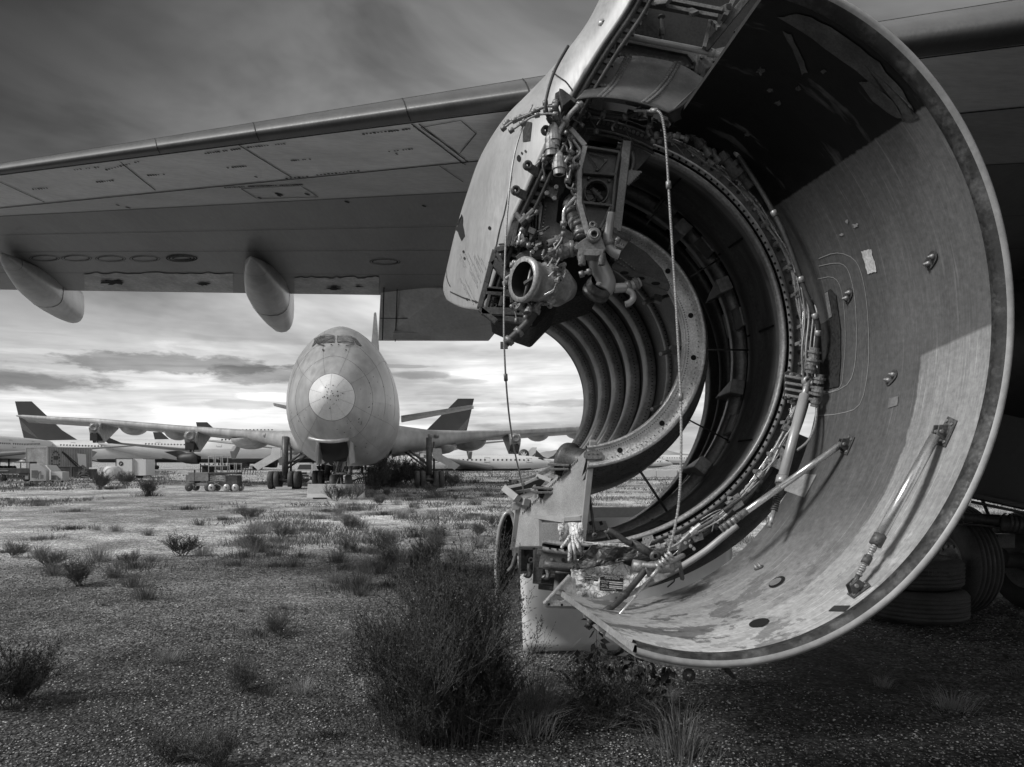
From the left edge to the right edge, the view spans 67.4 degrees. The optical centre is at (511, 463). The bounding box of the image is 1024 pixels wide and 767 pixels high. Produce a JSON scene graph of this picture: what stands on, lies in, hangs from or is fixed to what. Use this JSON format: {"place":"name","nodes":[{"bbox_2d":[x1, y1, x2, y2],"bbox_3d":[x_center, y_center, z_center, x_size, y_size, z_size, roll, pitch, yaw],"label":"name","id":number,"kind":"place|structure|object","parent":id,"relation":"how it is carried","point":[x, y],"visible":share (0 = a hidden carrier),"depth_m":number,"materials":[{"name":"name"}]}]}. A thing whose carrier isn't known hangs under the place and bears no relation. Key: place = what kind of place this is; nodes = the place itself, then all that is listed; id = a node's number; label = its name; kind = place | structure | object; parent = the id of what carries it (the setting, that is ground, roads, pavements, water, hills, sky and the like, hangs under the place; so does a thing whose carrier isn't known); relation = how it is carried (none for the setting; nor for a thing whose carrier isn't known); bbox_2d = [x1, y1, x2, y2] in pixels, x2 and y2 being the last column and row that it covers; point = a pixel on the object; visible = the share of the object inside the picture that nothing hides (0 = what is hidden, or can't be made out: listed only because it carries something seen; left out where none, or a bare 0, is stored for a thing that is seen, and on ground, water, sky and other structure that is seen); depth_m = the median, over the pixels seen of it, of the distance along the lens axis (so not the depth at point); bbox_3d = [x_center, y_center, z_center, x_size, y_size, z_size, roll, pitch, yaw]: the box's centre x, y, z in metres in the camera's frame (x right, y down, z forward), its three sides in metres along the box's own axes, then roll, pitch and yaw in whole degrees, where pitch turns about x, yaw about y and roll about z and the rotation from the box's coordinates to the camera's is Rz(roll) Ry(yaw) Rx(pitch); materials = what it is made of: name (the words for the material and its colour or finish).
{"place":"outdoors","nodes":[
{"label":"outdoors","id":0,"kind":"place"},
{"bbox_2d":[0,0,1007,454],"label":"sky","id":1,"kind":"structure","parent":0,"point":[76,75],"materials":[{"name":"grey"}]},
{"bbox_2d":[0,463,1023,766],"bbox_3d":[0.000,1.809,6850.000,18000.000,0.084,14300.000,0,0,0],"label":"gravel lot","id":2,"kind":"structure","parent":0,"point":[120,507],"depth_m":6.92,"materials":[{"name":"gravel"}]},
{"bbox_2d":[0,462,36,481],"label":"belt loader","id":3,"kind":"object","parent":2,"relation":"on","point":[24,474],"visible":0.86,"depth_m":75.32,"materials":[{"name":"metal"}]},
{"bbox_2d":[2,536,35,557],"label":"bushy weed","id":4,"kind":"object","parent":2,"relation":"on","point":[15,551],"visible":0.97,"depth_m":14.74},
{"bbox_2d":[2,660,57,702],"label":"bushy weed","id":5,"kind":"object","parent":2,"relation":"on","point":[18,692],"visible":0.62,"depth_m":5.80,"materials":[{"name":"black plant"}]},
{"bbox_2d":[14,538,57,558],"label":"weed clump","id":6,"kind":"object","parent":2,"relation":"on","point":[32,550],"visible":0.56,"depth_m":14.69,"materials":[{"name":"plant"}]},
{"bbox_2d":[0,630,72,709],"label":"bushy weed","id":7,"kind":"object","parent":2,"relation":"on","point":[9,670],"visible":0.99,"depth_m":5.78,"materials":[{"name":"grey plant"}]},
{"bbox_2d":[30,464,49,481],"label":"ground unit","id":8,"kind":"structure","parent":2,"relation":"on","point":[39,472],"depth_m":71.44,"materials":[{"name":"metal"}]},
{"bbox_2d":[7,532,82,541],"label":"weed clump","id":9,"kind":"object","parent":2,"relation":"on","point":[51,537],"visible":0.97,"depth_m":18.16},
{"bbox_2d":[32,546,73,566],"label":"weed clump","id":10,"kind":"object","parent":2,"relation":"on","point":[41,559],"visible":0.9,"depth_m":13.36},
{"bbox_2d":[26,555,84,577],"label":"weed clump","id":11,"kind":"object","parent":2,"relation":"on","point":[54,572],"visible":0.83,"depth_m":12.28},
{"bbox_2d":[26,447,91,471],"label":"cargo container","id":12,"kind":"object","parent":2,"relation":"on","point":[65,456],"visible":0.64,"depth_m":100.97,"materials":[{"name":"metal"}]},
{"bbox_2d":[51,472,68,481],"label":"ground unit","id":13,"kind":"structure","parent":2,"relation":"on","point":[60,476],"depth_m":72.41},
{"bbox_2d":[7,691,115,712],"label":"weed clump","id":14,"kind":"object","parent":2,"relation":"on","point":[70,699],"visible":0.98,"depth_m":5.84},
{"bbox_2d":[29,524,94,532],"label":"weed clump","id":15,"kind":"object","parent":2,"relation":"on","point":[71,528],"visible":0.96,"depth_m":21.07,"materials":[{"name":"grey plant"}]},
{"bbox_2d":[58,466,82,477],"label":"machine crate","id":16,"kind":"object","parent":2,"relation":"on","point":[71,470],"visible":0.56,"depth_m":79.30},
{"bbox_2d":[0,436,144,467],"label":"parked jumbo jet","id":17,"kind":"object","parent":2,"relation":"on","point":[12,449],"visible":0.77,"depth_m":190.12,"materials":[{"name":"white metal"}]},
{"bbox_2d":[48,553,100,586],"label":"weed clump","id":18,"kind":"object","parent":2,"relation":"on","point":[77,573],"visible":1,"depth_m":11.14,"materials":[{"name":"plant"}]},
{"bbox_2d":[63,537,132,561],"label":"weed clump","id":19,"kind":"object","parent":2,"relation":"on","point":[101,556],"visible":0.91,"depth_m":14.14,"materials":[{"name":"plant"}]},
{"bbox_2d":[89,467,113,489],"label":"bushy weed","id":20,"kind":"object","parent":2,"relation":"on","point":[99,480],"visible":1,"depth_m":51.81,"materials":[{"name":"grey plant"}]},
{"bbox_2d":[103,466,121,478],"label":"drum","id":21,"kind":"object","parent":2,"relation":"on","point":[112,470],"visible":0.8,"depth_m":86.00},
{"bbox_2d":[15,401,233,469],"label":"parked jumbo jet","id":22,"kind":"object","parent":2,"relation":"on","point":[55,435],"visible":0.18,"depth_m":215.80,"materials":[{"name":"white metal"}]},
{"bbox_2d":[114,470,137,485],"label":"bushy weed","id":23,"kind":"object","parent":2,"relation":"on","point":[130,478],"visible":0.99,"depth_m":61.35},
{"bbox_2d":[115,544,140,564],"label":"bushy weed","id":24,"kind":"object","parent":2,"relation":"on","point":[125,555],"visible":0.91,"depth_m":13.47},
{"bbox_2d":[115,458,154,477],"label":"box trailer","id":25,"kind":"object","parent":2,"relation":"on","point":[140,468],"visible":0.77,"depth_m":90.00,"materials":[{"name":"metal"}]},
{"bbox_2d":[94,564,178,587],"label":"weed clump","id":26,"kind":"object","parent":2,"relation":"on","point":[135,578],"visible":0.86,"depth_m":11.13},
{"bbox_2d":[113,575,168,600],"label":"weed clump","id":27,"kind":"object","parent":2,"relation":"on","point":[143,595],"visible":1,"depth_m":10.18,"materials":[{"name":"plant"}]},
{"bbox_2d":[94,555,194,574],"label":"bushy weed","id":28,"kind":"object","parent":2,"relation":"on","point":[133,565],"visible":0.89,"depth_m":13.06,"materials":[{"name":"plant"}]},
{"bbox_2d":[137,476,164,495],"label":"round bush","id":29,"kind":"object","parent":2,"relation":"on","point":[146,487],"visible":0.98,"depth_m":42.01,"materials":[{"name":"grey plant"}]},
{"bbox_2d":[138,641,195,664],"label":"weed clump","id":30,"kind":"object","parent":2,"relation":"on","point":[165,660],"visible":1,"depth_m":7.00,"materials":[{"name":"plant"}]},
{"bbox_2d":[135,722,199,764],"bbox_3d":[-2.033,1.684,4.614,0.356,0.249,0.348,0,0,35],"label":"bushy weed","id":31,"kind":"object","parent":2,"relation":"on","point":[162,749],"visible":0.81,"depth_m":4.61,"materials":[{"name":"plant"}]},
{"bbox_2d":[157,529,206,556],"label":"bushy weed","id":32,"kind":"object","parent":2,"relation":"on","point":[174,546],"visible":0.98,"depth_m":14.89,"materials":[{"name":"grey plant"}]},
{"bbox_2d":[185,463,217,490],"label":"tow tractor","id":33,"kind":"object","parent":2,"relation":"on","point":[193,479],"visible":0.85,"depth_m":48.95,"materials":[{"name":"metal"}]},
{"bbox_2d":[182,541,229,556],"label":"grass tuft","id":34,"kind":"object","parent":2,"relation":"on","point":[198,553],"visible":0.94,"depth_m":14.91,"materials":[{"name":"plant"}]},
{"bbox_2d":[98,438,320,469],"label":"parked jumbo jet","id":35,"kind":"object","parent":2,"relation":"on","point":[170,449],"visible":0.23,"depth_m":209.51,"materials":[{"name":"white metal"}]},
{"bbox_2d":[177,713,249,766],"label":"bushy weed","id":36,"kind":"object","parent":2,"relation":"on","point":[202,750],"visible":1,"depth_m":4.52,"materials":[{"name":"plant"}]},
{"bbox_2d":[207,456,243,490],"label":"equipment cart","id":37,"kind":"object","parent":2,"relation":"on","point":[231,482],"visible":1,"depth_m":48.88,"materials":[{"name":"paint"}]},
{"bbox_2d":[190,558,262,567],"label":"weed clump","id":38,"kind":"object","parent":2,"relation":"on","point":[235,564],"visible":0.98,"depth_m":13.39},
{"bbox_2d":[205,546,281,561],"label":"weed clump","id":39,"kind":"object","parent":2,"relation":"on","point":[241,555],"visible":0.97,"depth_m":14.67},
{"bbox_2d":[218,652,269,693],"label":"bushy weed","id":40,"kind":"object","parent":2,"relation":"on","point":[243,678],"visible":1,"depth_m":6.00,"materials":[{"name":"plant"}]},
{"bbox_2d":[237,504,265,518],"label":"weed clump","id":41,"kind":"object","parent":2,"relation":"on","point":[252,513],"visible":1,"depth_m":24.93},
{"bbox_2d":[237,529,268,548],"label":"weed clump","id":42,"kind":"object","parent":2,"relation":"on","point":[253,537],"visible":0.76,"depth_m":15.85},
{"bbox_2d":[230,532,281,552],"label":"weed clump","id":43,"kind":"object","parent":2,"relation":"on","point":[251,546],"visible":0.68,"depth_m":15.65,"materials":[{"name":"plant"}]},
{"bbox_2d":[227,620,302,641],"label":"weed clump","id":44,"kind":"object","parent":2,"relation":"on","point":[256,632],"visible":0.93,"depth_m":8.07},
{"bbox_2d":[233,677,299,710],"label":"weed clump","id":45,"kind":"object","parent":2,"relation":"on","point":[268,691],"visible":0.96,"depth_m":5.96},
{"bbox_2d":[239,518,295,533],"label":"weed clump","id":46,"kind":"object","parent":2,"relation":"on","point":[258,527],"visible":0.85,"depth_m":19.42,"materials":[{"name":"plant"}]},
{"bbox_2d":[228,559,318,573],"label":"weed clump","id":47,"kind":"object","parent":2,"relation":"on","point":[275,564],"visible":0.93,"depth_m":13.27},
{"bbox_2d":[254,546,303,560],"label":"weed clump","id":48,"kind":"object","parent":2,"relation":"on","point":[270,553],"visible":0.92,"depth_m":14.99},
{"bbox_2d":[263,597,298,637],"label":"bushy weed","id":49,"kind":"object","parent":2,"relation":"on","point":[273,624],"visible":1,"depth_m":8.00,"materials":[{"name":"plant"}]},
{"bbox_2d":[270,520,297,536],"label":"weed clump","id":50,"kind":"object","parent":2,"relation":"on","point":[286,530],"visible":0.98,"depth_m":18.62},
{"bbox_2d":[276,549,325,559],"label":"weed clump","id":51,"kind":"object","parent":2,"relation":"on","point":[300,556],"visible":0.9,"depth_m":14.69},
{"bbox_2d":[274,667,329,696],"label":"weed clump","id":52,"kind":"object","parent":2,"relation":"on","point":[303,692],"visible":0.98,"depth_m":5.97,"materials":[{"name":"plant"}]},
{"bbox_2d":[295,464,317,479],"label":"parked suv","id":53,"kind":"object","parent":2,"relation":"on","point":[307,470],"visible":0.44,"depth_m":83.18,"materials":[{"name":"metal"}]},
{"bbox_2d":[242,714,376,753],"bbox_3d":[-1.223,1.768,5.056,1.103,0.064,0.593,0,0,-26],"label":"weed clump","id":54,"kind":"object","parent":2,"relation":"on","point":[324,735],"visible":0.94,"depth_m":5.04,"materials":[{"name":"grey plant"}]},
{"bbox_2d":[194,429,425,469],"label":"parked jumbo jet","id":55,"kind":"object","parent":2,"relation":"on","point":[224,449],"visible":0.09,"depth_m":187.44,"materials":[{"name":"white metal"}]},
{"bbox_2d":[313,543,354,563],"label":"weed clump","id":56,"kind":"object","parent":2,"relation":"on","point":[336,558],"visible":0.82,"depth_m":13.95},
{"bbox_2d":[309,563,358,583],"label":"weed clump","id":57,"kind":"object","parent":2,"relation":"on","point":[331,579],"visible":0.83,"depth_m":11.67,"materials":[{"name":"plant"}]},
{"bbox_2d":[297,560,373,573],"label":"weed clump","id":58,"kind":"object","parent":2,"relation":"on","point":[343,566],"visible":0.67,"depth_m":13.00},
{"bbox_2d":[307,484,364,498],"bbox_3d":[-8.904,1.428,38.888,2.850,0.744,0.656,0,0,0],"label":"concrete barrier","id":59,"kind":"object","parent":2,"relation":"on","point":[315,491],"visible":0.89,"depth_m":38.76,"materials":[{"name":"concrete"}]},
{"bbox_2d":[324,481,353,500],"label":"bushy weed","id":60,"kind":"object","parent":2,"relation":"on","point":[338,493],"visible":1,"depth_m":36.36,"materials":[{"name":"grey plant"}]},
{"bbox_2d":[7,459,672,467],"bbox_3d":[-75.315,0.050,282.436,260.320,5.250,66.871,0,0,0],"label":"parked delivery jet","id":61,"kind":"object","parent":2,"relation":"on","point":[659,463],"visible":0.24,"depth_m":260.95,"materials":[{"name":"white metal"}]},
{"bbox_2d":[334,534,359,551],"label":"weed clump","id":62,"kind":"object","parent":2,"relation":"on","point":[346,544],"visible":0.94,"depth_m":15.52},
{"bbox_2d":[281,577,416,595],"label":"weed clump","id":63,"kind":"object","parent":2,"relation":"on","point":[342,586],"visible":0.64,"depth_m":10.97,"materials":[{"name":"grey plant"}]},
{"bbox_2d":[334,480,364,499],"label":"bushy weed","id":64,"kind":"object","parent":2,"relation":"on","point":[356,490],"visible":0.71,"depth_m":37.99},
{"bbox_2d":[336,513,364,529],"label":"weed clump","id":65,"kind":"object","parent":2,"relation":"on","point":[353,522],"visible":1,"depth_m":20.71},
{"bbox_2d":[16,312,689,488],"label":"stripped jumbo jet","id":66,"kind":"object","parent":2,"relation":"on","point":[341,406],"visible":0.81,"depth_m":41.77,"materials":[{"name":"paint"}]},
{"bbox_2d":[316,561,392,590],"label":"weed clump","id":67,"kind":"object","parent":2,"relation":"on","point":[355,577],"visible":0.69,"depth_m":11.31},
{"bbox_2d":[208,440,503,474],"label":"parked jumbo jet","id":68,"kind":"object","parent":2,"relation":"on","point":[234,450],"visible":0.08,"depth_m":138.47,"materials":[{"name":"white metal"}]},
{"bbox_2d":[331,578,382,597],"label":"weed clump","id":69,"kind":"object","parent":2,"relation":"on","point":[358,593],"visible":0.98,"depth_m":10.49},
{"bbox_2d":[252,399,473,469],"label":"parked jumbo jet","id":70,"kind":"object","parent":2,"relation":"on","point":[457,421],"visible":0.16,"depth_m":213.80,"materials":[{"name":"grey metal"}]},
{"bbox_2d":[347,552,393,574],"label":"weed clump","id":71,"kind":"object","parent":2,"relation":"on","point":[358,563],"visible":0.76,"depth_m":12.59,"materials":[{"name":"plant"}]},
{"bbox_2d":[333,543,412,557],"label":"weed clump","id":72,"kind":"object","parent":2,"relation":"on","point":[374,551],"visible":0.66,"depth_m":15.31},
{"bbox_2d":[347,550,409,574],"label":"weed clump","id":73,"kind":"object","parent":2,"relation":"on","point":[381,566],"visible":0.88,"depth_m":12.63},
{"bbox_2d":[353,455,404,489],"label":"tall bush","id":74,"kind":"object","parent":2,"relation":"on","point":[377,474],"visible":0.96,"depth_m":50.38,"materials":[{"name":"black plant"}]},
{"bbox_2d":[364,522,405,550],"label":"weed clump","id":75,"kind":"object","parent":2,"relation":"on","point":[388,539],"visible":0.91,"depth_m":15.33,"materials":[{"name":"plant"}]},
{"bbox_2d":[378,539,404,565],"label":"weed clump","id":76,"kind":"object","parent":2,"relation":"on","point":[388,556],"visible":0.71,"depth_m":13.43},
{"bbox_2d":[383,460,414,486],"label":"tall bush","id":77,"kind":"object","parent":2,"relation":"on","point":[400,475],"visible":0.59,"depth_m":57.40,"materials":[{"name":"black plant"}]},
{"bbox_2d":[375,452,424,485],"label":"tall bush","id":78,"kind":"object","parent":2,"relation":"on","point":[411,466],"visible":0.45,"depth_m":59.37,"materials":[{"name":"grey plant"}]},
{"bbox_2d":[408,537,446,568],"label":"weed clump","id":79,"kind":"object","parent":2,"relation":"on","point":[429,550],"visible":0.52,"depth_m":13.17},
{"bbox_2d":[263,505,601,766],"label":"desert brush","id":80,"kind":"object","parent":2,"relation":"on","point":[438,676],"visible":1,"depth_m":4.92,"materials":[{"name":"grey plant"}]},
{"bbox_2d":[424,523,450,540],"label":"weed clump","id":81,"kind":"object","parent":2,"relation":"on","point":[439,529],"visible":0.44,"depth_m":17.08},
{"bbox_2d":[419,539,488,560],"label":"weed clump","id":82,"kind":"object","parent":2,"relation":"on","point":[462,550],"visible":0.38,"depth_m":14.37,"materials":[{"name":"plant"}]},
{"bbox_2d":[444,468,464,485],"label":"tall bush","id":83,"kind":"object","parent":2,"relation":"on","point":[455,479],"visible":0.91,"depth_m":59.78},
{"bbox_2d":[442,539,490,561],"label":"weed clump","id":84,"kind":"object","parent":2,"relation":"on","point":[469,553],"visible":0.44,"depth_m":14.17,"materials":[{"name":"plant"}]},
{"bbox_2d":[387,453,548,470],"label":"parked twin jet","id":85,"kind":"object","parent":2,"relation":"on","point":[492,462],"visible":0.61,"depth_m":168.50,"materials":[{"name":"white metal"}]},
{"bbox_2d":[447,530,494,548],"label":"weed clump","id":86,"kind":"object","parent":2,"relation":"on","point":[481,546],"visible":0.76,"depth_m":16.33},
{"bbox_2d":[481,508,502,526],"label":"weed clump","id":87,"kind":"object","parent":2,"relation":"on","point":[492,520],"visible":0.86,"depth_m":21.43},
{"bbox_2d":[494,509,518,597],"bbox_3d":[-0.031,0.804,6.840,0.242,0.795,0.520,0,0,0],"label":"intake frame","id":88,"kind":"object","parent":2,"relation":"on","point":[508,515],"visible":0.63,"depth_m":6.72,"materials":[{"name":"paint"}]},
{"bbox_2d":[0,470,1022,547],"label":"ground cover","id":89,"kind":"object","parent":2,"relation":"on","point":[340,535],"visible":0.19,"depth_m":33.33,"materials":[{"name":"plant"}]},
{"bbox_2d":[75,469,96,477],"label":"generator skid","id":90,"kind":"object","parent":89,"relation":"on","point":[80,473],"visible":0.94,"depth_m":78.56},
{"bbox_2d":[0,0,1023,681],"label":"jet airliner","id":91,"kind":"object","parent":2,"relation":"on","point":[654,216],"visible":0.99,"depth_m":4.38,"materials":[{"name":"paint"}]},
{"bbox_2d":[561,0,1014,681],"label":"fan cowl door","id":92,"kind":"structure","parent":91,"relation":"attached to","point":[885,200],"depth_m":3.44,"materials":[{"name":"metal"}]},
{"bbox_2d":[495,687,586,746],"bbox_3d":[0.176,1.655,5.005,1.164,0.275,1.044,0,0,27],"label":"grass tuft","id":93,"kind":"object","parent":2,"relation":"on","point":[532,732],"visible":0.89,"depth_m":5.02,"materials":[{"name":"plant"}]},
{"bbox_2d":[518,684,569,720],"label":"weed clump","id":94,"kind":"object","parent":2,"relation":"on","point":[549,707],"visible":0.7,"depth_m":5.42,"materials":[{"name":"plant"}]},
{"bbox_2d":[476,639,640,716],"bbox_3d":[0.170,1.565,5.676,1.862,0.440,1.902,0,0,-6],"label":"bush","id":95,"kind":"object","parent":2,"relation":"on","point":[543,693],"visible":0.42,"depth_m":5.65,"materials":[{"name":"plant"}]},
{"bbox_2d":[545,645,668,731],"bbox_3d":[0.686,1.518,5.154,0.772,0.545,0.830,0,0,-18],"label":"bushy weed","id":96,"kind":"object","parent":2,"relation":"on","point":[592,695],"visible":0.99,"depth_m":5.15,"materials":[{"name":"grey plant"}]},
{"bbox_2d":[571,618,678,719],"bbox_3d":[0.801,1.435,5.433,0.755,0.734,0.398,0,0,0],"label":"leafy weed","id":97,"kind":"object","parent":2,"relation":"on","point":[664,675],"visible":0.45,"depth_m":5.43,"materials":[{"name":"grey plant"}]},
{"bbox_2d":[520,507,731,650],"bbox_3d":[1.112,1.109,7.314,2.112,1.379,0.315,0,0,-4],"label":"cowl sheet","id":98,"kind":"object","parent":2,"relation":"on","point":[570,630],"visible":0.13,"depth_m":7.23,"materials":[{"name":"paint"}]},
{"bbox_2d":[553,672,777,766],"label":"grass tuft","id":99,"kind":"object","parent":2,"relation":"on","point":[689,745],"visible":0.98,"depth_m":4.66,"materials":[{"name":"plant"}]},
{"bbox_2d":[656,470,676,476],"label":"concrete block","id":100,"kind":"object","parent":2,"relation":"on","point":[666,473],"depth_m":96.70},
{"bbox_2d":[658,455,687,464],"bbox_3d":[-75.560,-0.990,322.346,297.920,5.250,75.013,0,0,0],"label":"parked delivery jet","id":101,"kind":"object","parent":2,"relation":"on","point":[674,459],"visible":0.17,"depth_m":298.33,"materials":[{"name":"white metal"}]},
{"bbox_2d":[621,698,731,729],"bbox_3d":[1.139,1.746,5.434,0.826,0.075,0.488,0,0,-15],"label":"weed clump","id":102,"kind":"object","parent":2,"relation":"on","point":[670,709],"visible":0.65,"depth_m":5.45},
{"bbox_2d":[863,670,897,689],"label":"weed clump","id":103,"kind":"object","parent":2,"relation":"on","point":[882,684],"visible":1,"depth_m":6.20,"materials":[{"name":"plant"}]},
{"bbox_2d":[874,588,970,625],"bbox_3d":[4.630,1.590,8.780,1.060,0.360,1.060,0,0,0],"label":"stacked tire","id":104,"kind":"object","parent":2,"relation":"on","point":[946,608],"visible":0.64,"depth_m":8.33,"materials":[{"name":"rubber"}]},
{"bbox_2d":[905,554,965,591],"bbox_3d":[4.600,1.235,8.816,1.050,0.340,1.058,0,0,0],"label":"stacked tire","id":105,"kind":"object","parent":104,"relation":"on","point":[939,572],"visible":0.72,"depth_m":8.34,"materials":[{"name":"rubber"}]},
{"bbox_2d":[891,670,1004,718],"bbox_3d":[3.260,1.716,5.633,1.027,0.200,0.902,0,0,39],"label":"weed clump","id":106,"kind":"object","parent":2,"relation":"on","point":[952,704],"visible":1,"depth_m":5.64,"materials":[{"name":"plant"}]},
{"bbox_2d":[540,449,688,457],"bbox_3d":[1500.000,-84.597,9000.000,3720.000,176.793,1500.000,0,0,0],"label":"mountain","id":107,"kind":"structure","parent":0,"point":[547,454],"depth_m":8644.85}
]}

